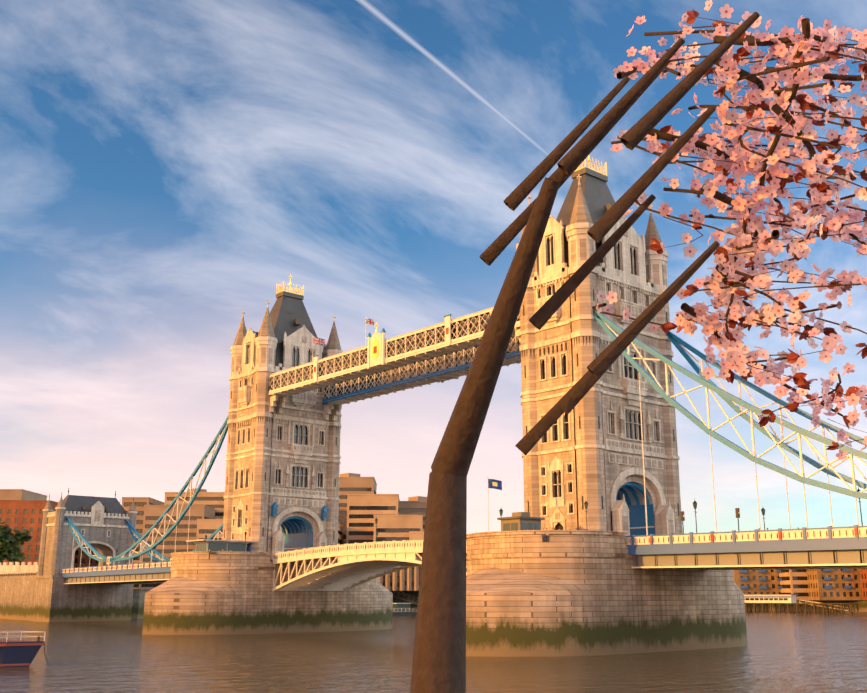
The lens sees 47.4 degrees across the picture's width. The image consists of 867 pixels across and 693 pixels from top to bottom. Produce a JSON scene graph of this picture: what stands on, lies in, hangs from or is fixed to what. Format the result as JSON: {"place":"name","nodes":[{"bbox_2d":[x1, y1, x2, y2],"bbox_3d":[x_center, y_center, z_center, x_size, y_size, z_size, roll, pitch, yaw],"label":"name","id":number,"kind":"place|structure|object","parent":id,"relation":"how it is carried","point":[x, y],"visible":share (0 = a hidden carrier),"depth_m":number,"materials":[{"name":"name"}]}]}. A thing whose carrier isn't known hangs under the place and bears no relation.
{"place":"outdoors","nodes":[
{"label":"outdoors","id":0,"kind":"place"},
{"bbox_2d":[131,589,418,618],"bbox_3d":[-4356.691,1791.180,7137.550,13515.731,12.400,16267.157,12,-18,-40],"label":"embankment wall","id":1,"kind":"structure","parent":0,"point":[138,600],"depth_m":284.17,"materials":[{"name":"stone"}]},
{"bbox_2d":[0,489,163,588],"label":"bank warehouses","id":2,"kind":"structure","parent":1,"relation":"on","point":[21,510],"depth_m":400.12,"materials":[{"name":"red brick"}]},
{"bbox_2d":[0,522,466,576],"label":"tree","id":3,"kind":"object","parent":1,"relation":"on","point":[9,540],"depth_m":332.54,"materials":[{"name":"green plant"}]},
{"bbox_2d":[139,473,426,590],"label":"tower hotel","id":4,"kind":"structure","parent":1,"relation":"on","point":[363,505],"depth_m":373.19,"materials":[{"name":"brown concrete"}]},
{"bbox_2d":[0,611,866,692],"bbox_3d":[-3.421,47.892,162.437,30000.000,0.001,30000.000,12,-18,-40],"label":"river water","id":5,"kind":"structure","parent":0,"point":[798,652],"depth_m":100.93,"materials":[{"name":"brown liquid"}]},
{"bbox_2d":[0,631,48,667],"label":"boat","id":6,"kind":"object","parent":5,"relation":"on","point":[17,653],"visible":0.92,"depth_m":97.70,"materials":[{"name":"blue metal"}]},
{"bbox_2d":[391,591,417,615],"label":"pier","id":7,"kind":"structure","parent":5,"relation":"on","point":[400,609],"depth_m":330.51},
{"bbox_2d":[142,530,747,656],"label":"bridge piers","id":8,"kind":"structure","parent":5,"relation":"in","point":[559,593],"depth_m":123.78,"materials":[{"name":"beige stone"}]},
{"bbox_2d":[272,540,466,591],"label":"tower bridge bascules","id":9,"kind":"object","parent":8,"relation":"attached to","point":[338,567],"visible":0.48,"depth_m":174.69,"materials":[{"name":"white metal"}]},
{"bbox_2d":[82,317,862,566],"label":"bridge furniture","id":10,"kind":"object","parent":8,"relation":"on","point":[517,521],"visible":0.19,"depth_m":126.23,"materials":[{"name":"brown paint"}]},
{"bbox_2d":[0,0,866,534],"label":"sky","id":11,"kind":"structure","parent":0,"point":[166,165],"materials":[{"name":"blue"}]},
{"bbox_2d":[222,155,682,561],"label":"bridge towers","id":12,"kind":"structure","parent":0,"point":[282,469],"depth_m":139.68,"materials":[{"name":"beige stone"}]},
{"bbox_2d":[268,307,520,420],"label":"tower bridge walkways","id":13,"kind":"structure","parent":12,"relation":"attached to","point":[379,364],"depth_m":174.63,"materials":[{"name":"white metal"}]},
{"bbox_2d":[61,309,866,583],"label":"tower bridge side spans","id":14,"kind":"object","parent":12,"relation":"attached to","point":[829,547],"visible":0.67,"depth_m":118.00,"materials":[{"name":"metal"}]},
{"bbox_2d":[410,0,866,692],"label":"cherry","id":15,"kind":"object","parent":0,"point":[438,666],"depth_m":2.44,"materials":[{"name":"pink plant"}]},
{"bbox_2d":[745,600,866,611],"bbox_3d":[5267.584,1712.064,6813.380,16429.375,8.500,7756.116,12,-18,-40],"label":"jetty","id":16,"kind":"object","parent":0,"point":[862,605],"depth_m":397.80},
{"bbox_2d":[734,569,866,612],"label":"butlers wharf warehouses","id":17,"kind":"structure","parent":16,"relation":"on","point":[779,587],"depth_m":392.59,"materials":[{"name":"orange brick"}]},
{"label":"ground","id":18,"kind":"structure","parent":0,"visible":0},
{"bbox_2d":[0,571,37,620],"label":"embankment wall","id":19,"kind":"structure","parent":18,"relation":"on","point":[16,594],"depth_m":276.29,"materials":[{"name":"stone"}]},
{"bbox_2d":[31,488,137,621],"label":"tower bridge abutment towers","id":20,"kind":"structure","parent":18,"relation":"on","point":[100,524],"depth_m":261.69,"materials":[{"name":"grey stone"}]}
]}

